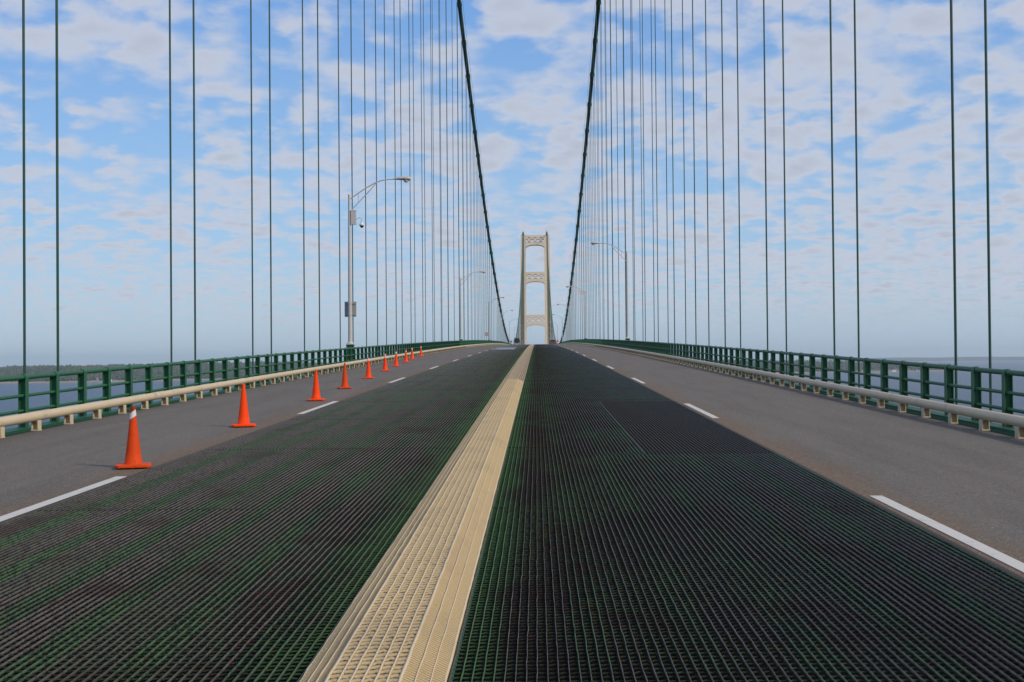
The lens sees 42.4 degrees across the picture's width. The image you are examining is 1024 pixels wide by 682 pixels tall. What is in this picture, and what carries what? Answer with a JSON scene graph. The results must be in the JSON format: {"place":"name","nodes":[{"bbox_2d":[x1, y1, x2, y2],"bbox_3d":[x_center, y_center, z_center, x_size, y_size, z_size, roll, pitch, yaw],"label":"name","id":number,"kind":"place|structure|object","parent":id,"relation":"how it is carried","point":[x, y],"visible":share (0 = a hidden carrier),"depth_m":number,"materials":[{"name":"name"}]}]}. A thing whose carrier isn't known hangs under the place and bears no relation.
{"place":"outdoors","nodes":[
{"label":"outdoors","id":0,"kind":"place"},
{"bbox_2d":[0,365,295,383],"bbox_3d":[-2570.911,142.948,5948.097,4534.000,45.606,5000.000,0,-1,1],"label":"shore ground","id":1,"kind":"structure","parent":0,"point":[89,381],"depth_m":3986.52,"materials":[{"name":"grey"}]},
{"bbox_2d":[0,360,360,381],"bbox_3d":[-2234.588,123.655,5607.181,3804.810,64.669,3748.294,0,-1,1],"label":"woodland","id":2,"kind":"object","parent":1,"relation":"on","point":[14,370],"visible":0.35,"depth_m":4641.11,"materials":[{"name":"green plant"}]},
{"bbox_2d":[0,345,505,515],"bbox_3d":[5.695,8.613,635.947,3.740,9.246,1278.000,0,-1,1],"label":"road","id":3,"kind":"structure","parent":0,"point":[37,467],"depth_m":20.75,"materials":[{"name":"grey asphalt"}]},
{"bbox_2d":[115,406,150,468],"bbox_3d":[-4.358,1.102,15.191,0.394,0.706,0.394,0,-1,-15],"label":"traffic cone","id":4,"kind":"object","parent":3,"relation":"on","point":[133,458],"visible":1,"depth_m":15.13,"materials":[{"name":"orange plastic"}]},
{"bbox_2d":[231,384,255,426],"bbox_3d":[-4.416,1.055,21.724,0.394,0.705,0.394,0,-1,-12],"label":"traffic cone","id":5,"kind":"object","parent":3,"relation":"on","point":[243,419],"visible":1,"depth_m":21.66,"materials":[{"name":"orange plastic"}]},
{"bbox_2d":[0,343,509,437],"bbox_3d":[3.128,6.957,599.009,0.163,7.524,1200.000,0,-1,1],"label":"guard rail","id":6,"kind":"object","parent":3,"relation":"on","point":[35,418],"visible":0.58,"depth_m":28.91,"materials":[{"name":"metal"}]},
{"bbox_2d":[307,369,324,400],"bbox_3d":[-4.434,0.997,29.878,0.394,0.705,0.394,0,-1,-4],"label":"traffic cone","id":7,"kind":"object","parent":3,"relation":"on","point":[316,394],"visible":1,"depth_m":29.82,"materials":[{"name":"orange plastic"}]},
{"bbox_2d":[337,363,352,388],"bbox_3d":[-4.594,0.955,36.283,0.394,0.705,0.394,0,-1,-11],"label":"traffic cone","id":8,"kind":"object","parent":3,"relation":"on","point":[344,382],"visible":1,"depth_m":36.22,"materials":[{"name":"orange plastic"}]},
{"bbox_2d":[363,357,374,378],"bbox_3d":[-4.815,0.906,44.290,0.394,0.705,0.394,0,-1,-4],"label":"traffic cone","id":9,"kind":"object","parent":3,"relation":"on","point":[368,372],"visible":1,"depth_m":44.23,"materials":[{"name":"orange plastic"}]},
{"bbox_2d":[380,353,389,370],"bbox_3d":[-5.108,0.854,53.199,0.394,0.705,0.394,0,-1,-7],"label":"traffic cone","id":10,"kind":"object","parent":3,"relation":"on","point":[385,368],"visible":1,"depth_m":53.14,"materials":[{"name":"orange plastic"}]},
{"bbox_2d":[392,351,399,365],"bbox_3d":[-5.320,0.813,60.606,0.394,0.705,0.394,0,-1,-5],"label":"traffic cone","id":11,"kind":"object","parent":3,"relation":"on","point":[396,362],"visible":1,"depth_m":60.55,"materials":[{"name":"orange plastic"}]},
{"bbox_2d":[404,349,407,361],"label":"traffic cone","id":12,"kind":"object","parent":3,"relation":"on","point":[405,359],"visible":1,"depth_m":69.26,"materials":[{"name":"orange plastic"}]},
{"bbox_2d":[0,346,1023,589],"bbox_3d":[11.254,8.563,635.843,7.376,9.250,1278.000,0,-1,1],"label":"grating edge angle","id":13,"kind":"object","parent":3,"relation":"attached to","point":[945,539],"visible":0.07,"depth_m":12.38,"materials":[{"name":"metal"}]},
{"bbox_2d":[0,344,530,681],"bbox_3d":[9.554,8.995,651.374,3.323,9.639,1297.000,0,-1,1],"label":"grating lane","id":14,"kind":"structure","parent":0,"point":[223,595],"depth_m":9.64,"materials":[{"name":"black metal"}]},
{"bbox_2d":[492,347,516,349],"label":"cover plate","id":15,"kind":"object","parent":14,"relation":"on","point":[503,348],"visible":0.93,"depth_m":135.73,"materials":[{"name":"grey metal"}]},
{"bbox_2d":[332,345,533,681],"bbox_3d":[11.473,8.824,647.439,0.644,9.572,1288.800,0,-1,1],"label":"median strip","id":16,"kind":"object","parent":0,"point":[523,379],"visible":0.08,"depth_m":8.30,"materials":[{"name":"paint"}]},
{"bbox_2d":[299,344,534,681],"bbox_3d":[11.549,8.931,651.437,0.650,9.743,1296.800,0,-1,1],"label":"median ribs","id":17,"kind":"object","parent":16,"relation":"on","point":[456,502],"visible":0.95,"depth_m":7.79,"materials":[{"name":"paint"}]},
{"bbox_2d":[0,360,1023,681],"bbox_3d":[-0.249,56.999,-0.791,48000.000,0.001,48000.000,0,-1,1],"label":"water","id":18,"kind":"structure","parent":0,"point":[964,378],"depth_m":2691.18,"materials":[{"name":"blue liquid"}]},
{"bbox_2d":[520,231,551,343],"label":"bridge tower","id":19,"kind":"structure","parent":18,"relation":"in","point":[544,280],"depth_m":1155.12,"materials":[{"name":"beige metal"}]},
{"bbox_2d":[457,0,523,344],"bbox_3d":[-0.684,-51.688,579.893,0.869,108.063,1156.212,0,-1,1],"label":"cable","id":20,"kind":"object","parent":19,"relation":"attached to","point":[461,22],"visible":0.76,"depth_m":252.55,"materials":[{"name":"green metal"}]},
{"bbox_2d":[22,0,58,373],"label":"suspender cable","id":21,"kind":"object","parent":20,"relation":"hanging from","point":[57,189],"depth_m":29.59,"materials":[{"name":"green metal"}]},
{"bbox_2d":[169,0,195,398],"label":"suspender cable","id":22,"kind":"object","parent":20,"relation":"hanging from","point":[171,188],"depth_m":41.50,"materials":[{"name":"green metal"}]},
{"bbox_2d":[250,0,271,376],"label":"suspender cable","id":23,"kind":"object","parent":20,"relation":"hanging from","point":[252,184],"depth_m":53.41,"materials":[{"name":"green metal"}]},
{"bbox_2d":[302,0,319,350],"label":"suspender cable","id":24,"kind":"object","parent":20,"relation":"hanging from","point":[318,173],"depth_m":65.31,"materials":[{"name":"green metal"}]},
{"bbox_2d":[338,0,353,347],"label":"suspender cable","id":25,"kind":"object","parent":20,"relation":"hanging from","point":[339,169],"visible":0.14,"depth_m":77.24,"materials":[{"name":"green metal"}]},
{"bbox_2d":[364,0,377,345],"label":"suspender cable","id":26,"kind":"object","parent":20,"relation":"hanging from","point":[365,172],"visible":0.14,"depth_m":89.13,"materials":[{"name":"green metal"}]},
{"bbox_2d":[384,0,396,344],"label":"suspender cable","id":27,"kind":"object","parent":20,"relation":"hanging from","point":[385,172],"visible":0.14,"depth_m":101.04,"materials":[{"name":"green metal"}]},
{"bbox_2d":[400,0,411,343],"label":"suspender cable","id":28,"kind":"object","parent":20,"relation":"hanging from","point":[401,173],"visible":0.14,"depth_m":112.95,"materials":[{"name":"green metal"}]},
{"bbox_2d":[412,0,423,342],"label":"suspender cable","id":29,"kind":"object","parent":20,"relation":"hanging from","point":[421,161],"visible":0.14,"depth_m":124.89,"materials":[{"name":"green metal"}]},
{"bbox_2d":[423,0,432,340],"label":"suspender cable","id":30,"kind":"object","parent":20,"relation":"hanging from","point":[424,167],"visible":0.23,"depth_m":136.78,"materials":[{"name":"green metal"}]},
{"bbox_2d":[432,0,441,341],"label":"suspender cable","id":31,"kind":"object","parent":20,"relation":"hanging from","point":[433,177],"visible":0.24,"depth_m":148.65,"materials":[{"name":"green metal"}]},
{"bbox_2d":[439,0,448,340],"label":"suspender cable","id":32,"kind":"object","parent":20,"relation":"hanging from","point":[447,188],"visible":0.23,"depth_m":160.56,"materials":[{"name":"green metal"}]},
{"bbox_2d":[446,19,454,340],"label":"suspender cable","id":33,"kind":"object","parent":20,"relation":"hanging from","point":[447,177],"visible":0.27,"depth_m":172.47,"materials":[{"name":"green metal"}]},
{"bbox_2d":[452,17,459,326],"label":"suspender cable","id":34,"kind":"object","parent":20,"relation":"hanging from","point":[458,173],"visible":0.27,"depth_m":184.38,"materials":[{"name":"green metal"}]},
{"bbox_2d":[457,1,464,339],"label":"suspender cable","id":35,"kind":"object","parent":20,"relation":"hanging from","point":[459,5],"visible":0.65,"depth_m":196.24,"materials":[{"name":"green metal"}]},
{"bbox_2d":[461,40,468,339],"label":"suspender cable","id":36,"kind":"object","parent":20,"relation":"hanging from","point":[463,43],"visible":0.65,"depth_m":208.18,"materials":[{"name":"green metal"}]},
{"bbox_2d":[466,75,471,326],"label":"suspender cable","id":37,"kind":"object","parent":20,"relation":"hanging from","point":[468,77],"visible":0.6,"depth_m":220.02,"materials":[{"name":"green metal"}]},
{"bbox_2d":[469,104,475,339],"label":"suspender cable","id":38,"kind":"object","parent":20,"relation":"hanging from","point":[474,218],"visible":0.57,"depth_m":231.91,"materials":[{"name":"grey metal"}]},
{"bbox_2d":[473,130,478,339],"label":"suspender cable","id":39,"kind":"object","parent":20,"relation":"hanging from","point":[474,133],"visible":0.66,"depth_m":243.81,"materials":[{"name":"grey metal"}]},
{"bbox_2d":[476,154,480,339],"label":"suspender cable","id":40,"kind":"object","parent":20,"relation":"hanging from","point":[476,236],"visible":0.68,"depth_m":255.67,"materials":[{"name":"grey metal"}]},
{"bbox_2d":[479,176,483,325],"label":"suspender cable","id":41,"kind":"object","parent":20,"relation":"hanging from","point":[479,257],"visible":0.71,"depth_m":267.45,"materials":[{"name":"grey metal"}]},
{"bbox_2d":[481,193,485,339],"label":"suspender cable","id":42,"kind":"object","parent":20,"relation":"hanging from","point":[485,259],"visible":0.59,"depth_m":279.36,"materials":[{"name":"grey metal"}]},
{"bbox_2d":[483,212,487,333],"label":"suspender cable","id":43,"kind":"object","parent":20,"relation":"hanging from","point":[487,284],"visible":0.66,"depth_m":291.19,"materials":[{"name":"grey metal"}]},
{"bbox_2d":[486,227,489,328],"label":"suspender cable","id":44,"kind":"object","parent":20,"relation":"hanging from","point":[489,290],"visible":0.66,"depth_m":303.08,"materials":[{"name":"grey metal"}]},
{"bbox_2d":[488,240,491,338],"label":"suspender cable","id":45,"kind":"object","parent":20,"relation":"hanging from","point":[491,309],"visible":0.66,"depth_m":314.89,"materials":[{"name":"grey metal"}]},
{"bbox_2d":[491,263,494,303],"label":"suspender cable","id":46,"kind":"object","parent":20,"relation":"hanging from","point":[494,283],"visible":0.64,"depth_m":338.78,"materials":[{"name":"grey metal"}]},
{"bbox_2d":[546,0,600,343],"bbox_3d":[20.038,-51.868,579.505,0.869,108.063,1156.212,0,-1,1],"label":"cable","id":47,"kind":"object","parent":19,"relation":"attached to","point":[597,14],"visible":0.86,"depth_m":253.01,"materials":[{"name":"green metal"}]},
{"bbox_2d":[571,273,574,339],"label":"suspender cable","id":48,"kind":"object","parent":47,"relation":"hanging from","point":[571,324],"visible":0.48,"depth_m":350.12,"materials":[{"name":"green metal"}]},
{"bbox_2d":[572,263,575,314],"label":"suspender cable","id":49,"kind":"object","parent":47,"relation":"hanging from","point":[572,300],"visible":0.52,"depth_m":338.33,"materials":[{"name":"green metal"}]},
{"bbox_2d":[573,251,576,278],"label":"suspender cable","id":50,"kind":"object","parent":47,"relation":"hanging from","point":[573,262],"visible":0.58,"depth_m":326.57,"materials":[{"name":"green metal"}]},
{"bbox_2d":[575,239,578,339],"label":"suspender cable","id":51,"kind":"object","parent":47,"relation":"hanging from","point":[575,315],"visible":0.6,"depth_m":314.46,"materials":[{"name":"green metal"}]},
{"bbox_2d":[576,224,579,286],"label":"suspender cable","id":52,"kind":"object","parent":47,"relation":"hanging from","point":[576,259],"visible":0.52,"depth_m":302.78,"materials":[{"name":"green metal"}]},
{"bbox_2d":[577,211,581,324],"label":"suspender cable","id":53,"kind":"object","parent":47,"relation":"hanging from","point":[581,278],"visible":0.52,"depth_m":290.85,"materials":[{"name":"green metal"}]},
{"bbox_2d":[579,192,583,338],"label":"suspender cable","id":54,"kind":"object","parent":47,"relation":"hanging from","point":[583,261],"visible":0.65,"depth_m":278.96,"materials":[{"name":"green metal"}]},
{"bbox_2d":[581,174,585,338],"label":"suspender cable","id":55,"kind":"object","parent":47,"relation":"hanging from","point":[585,256],"visible":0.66,"depth_m":267.12,"materials":[{"name":"grey metal"}]},
{"bbox_2d":[583,153,588,338],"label":"suspender cable","id":56,"kind":"object","parent":47,"relation":"hanging from","point":[587,243],"visible":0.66,"depth_m":255.27,"materials":[{"name":"grey metal"}]},
{"bbox_2d":[585,129,590,303],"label":"suspender cable","id":57,"kind":"object","parent":47,"relation":"hanging from","point":[585,195],"visible":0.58,"depth_m":243.33,"materials":[{"name":"grey metal"}]},
{"bbox_2d":[587,102,593,338],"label":"suspender cable","id":58,"kind":"object","parent":47,"relation":"hanging from","point":[589,105],"visible":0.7,"depth_m":231.51,"materials":[{"name":"grey metal"}]},
{"bbox_2d":[590,72,596,338],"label":"suspender cable","id":59,"kind":"object","parent":47,"relation":"hanging from","point":[592,76],"visible":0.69,"depth_m":219.67,"materials":[{"name":"green metal"}]},
{"bbox_2d":[593,38,600,338],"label":"suspender cable","id":60,"kind":"object","parent":47,"relation":"hanging from","point":[594,42],"visible":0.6,"depth_m":207.72,"materials":[{"name":"green metal"}]},
{"bbox_2d":[596,0,604,338],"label":"suspender cable","id":61,"kind":"object","parent":47,"relation":"hanging from","point":[598,3],"visible":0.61,"depth_m":195.95,"materials":[{"name":"green metal"}]},
{"bbox_2d":[600,0,608,338],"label":"suspender cable","id":62,"kind":"object","parent":47,"relation":"hanging from","point":[601,164],"visible":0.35,"depth_m":184.03,"materials":[{"name":"green metal"}]},
{"bbox_2d":[604,0,613,339],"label":"suspender cable","id":63,"kind":"object","parent":47,"relation":"hanging from","point":[606,178],"visible":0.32,"depth_m":172.06,"materials":[{"name":"green metal"}]},
{"bbox_2d":[610,14,619,332],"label":"suspender cable","id":64,"kind":"object","parent":47,"relation":"hanging from","point":[611,167],"visible":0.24,"depth_m":160.20,"materials":[{"name":"green metal"}]},
{"bbox_2d":[616,0,625,339],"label":"suspender cable","id":65,"kind":"object","parent":47,"relation":"hanging from","point":[617,169],"visible":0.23,"depth_m":148.29,"materials":[{"name":"green metal"}]},
{"bbox_2d":[623,0,633,339],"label":"suspender cable","id":66,"kind":"object","parent":47,"relation":"hanging from","point":[624,157],"visible":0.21,"depth_m":136.42,"materials":[{"name":"green metal"}]},
{"bbox_2d":[631,0,642,313],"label":"suspender cable","id":67,"kind":"object","parent":47,"relation":"hanging from","point":[633,171],"visible":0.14,"depth_m":124.46,"materials":[{"name":"green metal"}]},
{"bbox_2d":[642,1,654,341],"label":"suspender cable","id":68,"kind":"object","parent":47,"relation":"hanging from","point":[652,168],"visible":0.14,"depth_m":112.57,"materials":[{"name":"green metal"}]},
{"bbox_2d":[655,0,668,342],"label":"suspender cable","id":69,"kind":"object","parent":47,"relation":"hanging from","point":[666,173],"visible":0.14,"depth_m":100.65,"materials":[{"name":"green metal"}]},
{"bbox_2d":[671,0,685,343],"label":"suspender cable","id":70,"kind":"object","parent":47,"relation":"hanging from","point":[684,172],"visible":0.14,"depth_m":88.75,"materials":[{"name":"green metal"}]},
{"bbox_2d":[692,0,709,359],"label":"suspender cable","id":71,"kind":"object","parent":47,"relation":"hanging from","point":[694,176],"depth_m":76.83,"materials":[{"name":"green metal"}]},
{"bbox_2d":[721,0,741,366],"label":"suspender cable","id":72,"kind":"object","parent":47,"relation":"hanging from","point":[738,175],"depth_m":64.92,"materials":[{"name":"green metal"}]},
{"bbox_2d":[763,0,787,381],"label":"suspender cable","id":73,"kind":"object","parent":47,"relation":"hanging from","point":[766,180],"depth_m":53.02,"materials":[{"name":"green metal"}]},
{"bbox_2d":[829,0,859,395],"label":"suspender cable","id":74,"kind":"object","parent":47,"relation":"hanging from","point":[857,244],"depth_m":41.11,"materials":[{"name":"green metal"}]},
{"bbox_2d":[950,0,991,421],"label":"suspender cable","id":75,"kind":"object","parent":47,"relation":"hanging from","point":[987,194],"depth_m":29.20,"materials":[{"name":"green metal"}]},
{"bbox_3d":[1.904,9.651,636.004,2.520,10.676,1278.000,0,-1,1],"label":"deck truss chord","id":76,"kind":"structure","parent":19,"relation":"attached to","visible":0},
{"bbox_2d":[5,345,485,436],"bbox_3d":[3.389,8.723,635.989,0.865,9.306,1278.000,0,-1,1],"label":"catwalk","id":77,"kind":"object","parent":76,"relation":"attached to","point":[21,430],"visible":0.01,"depth_m":27.84,"materials":[{"name":"green paint"}]},
{"bbox_2d":[0,340,512,426],"bbox_3d":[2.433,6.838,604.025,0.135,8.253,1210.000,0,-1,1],"label":"bridge railing","id":78,"kind":"object","parent":77,"relation":"on","point":[24,394],"visible":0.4,"depth_m":33.38,"materials":[{"name":"green metal"}]},
{"bbox_2d":[346,176,410,365],"bbox_3d":[-6.564,-3.340,65.038,3.260,9.566,0.400,0,-1,1],"label":"street lamp","id":79,"kind":"object","parent":77,"relation":"on","point":[406,179],"visible":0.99,"depth_m":65.00,"materials":[{"name":"grey metal"}]},
{"bbox_2d":[345,302,355,316],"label":"traffic sign","id":80,"kind":"object","parent":79,"relation":"attached to","point":[353,314],"visible":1,"depth_m":65.19,"materials":[{"name":"metal"}]},
{"bbox_2d":[350,210,363,227],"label":"security camera","id":81,"kind":"object","parent":79,"relation":"attached to","point":[353,218],"visible":1,"depth_m":65.01,"materials":[{"name":"metal"}]},
{"bbox_2d":[459,271,485,339],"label":"street lamp","id":82,"kind":"object","parent":77,"relation":"on","point":[460,306],"visible":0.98,"depth_m":160.09,"materials":[{"name":"grey metal"}]},
{"bbox_2d":[488,297,504,339],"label":"street lamp","id":83,"kind":"object","parent":76,"relation":"attached to","point":[489,322],"visible":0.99,"depth_m":255.18,"materials":[{"name":"grey metal"}]},
{"bbox_3d":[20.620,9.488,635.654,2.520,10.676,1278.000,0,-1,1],"label":"deck truss chord","id":84,"kind":"structure","parent":19,"relation":"attached to","visible":0},
{"bbox_2d":[557,304,570,339],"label":"street lamp","id":85,"kind":"object","parent":84,"relation":"attached to","point":[570,320],"visible":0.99,"depth_m":302.33,"materials":[{"name":"grey metal"}]},
{"bbox_2d":[577,344,1014,436],"bbox_3d":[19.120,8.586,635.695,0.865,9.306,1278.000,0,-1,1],"label":"catwalk","id":86,"kind":"object","parent":84,"relation":"attached to","point":[969,422],"visible":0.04,"depth_m":26.07,"materials":[{"name":"green paint"}]},
{"bbox_2d":[566,286,586,338],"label":"street lamp","id":87,"kind":"object","parent":86,"relation":"on","point":[585,309],"visible":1,"depth_m":207.24,"materials":[{"name":"grey metal"}]},
{"bbox_2d":[591,241,629,339],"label":"street lamp","id":88,"kind":"object","parent":86,"relation":"on","point":[627,316],"visible":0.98,"depth_m":112.15,"materials":[{"name":"grey metal"}]},
{"bbox_2d":[558,339,1023,426],"bbox_3d":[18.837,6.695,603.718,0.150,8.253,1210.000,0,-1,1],"label":"bridge railing","id":89,"kind":"object","parent":86,"relation":"on","point":[1007,392],"visible":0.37,"depth_m":31.16,"materials":[{"name":"green metal"}]},
{"bbox_2d":[0,0,1023,366],"label":"sky","id":90,"kind":"structure","parent":0,"point":[529,64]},
{"bbox_2d":[513,338,520,343],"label":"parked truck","id":91,"kind":"object","parent":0,"point":[516,340],"visible":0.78,"depth_m":396.91,"materials":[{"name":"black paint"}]},
{"bbox_2d":[449,344,1023,681],"bbox_3d":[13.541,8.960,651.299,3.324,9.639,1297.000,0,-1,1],"label":"grating lane","id":92,"kind":"structure","parent":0,"point":[847,593],"depth_m":8.32,"materials":[{"name":"black metal"}]},
{"bbox_2d":[39,344,874,514],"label":"grating joint","id":93,"kind":"object","parent":92,"relation":"on","point":[573,508],"visible":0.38,"depth_m":11.57,"materials":[{"name":"black metal"}]},
{"bbox_2d":[601,401,772,452],"bbox_3d":[2.562,1.352,22.309,1.582,0.274,11.859,0,-1,1],"label":"grating patch","id":94,"kind":"object","parent":92,"relation":"in","point":[640,423],"visible":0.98,"depth_m":20.22,"materials":[{"name":"metal"}]},
{"bbox_2d":[600,401,773,456],"bbox_3d":[2.557,1.366,22.314,1.588,0.309,11.890,0,-1,1],"label":"grating patch border","id":95,"kind":"object","parent":92,"relation":"on","point":[670,453],"visible":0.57,"depth_m":16.38,"materials":[{"name":"metal"}]},
{"bbox_2d":[555,344,1023,576],"bbox_3d":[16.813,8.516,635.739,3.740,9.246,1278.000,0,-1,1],"label":"road","id":96,"kind":"structure","parent":0,"point":[967,481],"depth_m":17.27,"materials":[{"name":"grey asphalt"}]},
{"bbox_2d":[0,344,1023,572],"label":"lane markings","id":97,"kind":"object","parent":96,"relation":"on","point":[995,554],"visible":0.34,"depth_m":11.03,"materials":[{"name":"paint"}]},
{"bbox_2d":[561,343,1023,438],"bbox_3d":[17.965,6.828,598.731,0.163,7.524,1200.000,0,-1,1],"label":"guard rail","id":98,"kind":"object","parent":96,"relation":"on","point":[983,416],"visible":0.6,"depth_m":26.29,"materials":[{"name":"metal"}]},
{"bbox_2d":[734,363,954,373],"bbox_3d":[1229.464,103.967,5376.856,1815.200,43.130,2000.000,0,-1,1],"label":"headland ground","id":99,"kind":"structure","parent":0,"point":[889,370],"depth_m":4857.46,"materials":[{"name":"grey"}]},
{"bbox_2d":[704,359,954,371],"bbox_3d":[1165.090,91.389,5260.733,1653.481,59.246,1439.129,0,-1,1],"label":"woodland","id":100,"kind":"object","parent":99,"relation":"on","point":[843,365],"visible":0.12,"depth_m":4949.22,"materials":[{"name":"green plant"}]},
{"bbox_2d":[794,357,1023,361],"bbox_3d":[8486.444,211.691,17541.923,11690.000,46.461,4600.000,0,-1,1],"label":"hills","id":101,"kind":"structure","parent":0,"point":[952,358],"depth_m":15451.54,"materials":[{"name":"grey"}]}
]}

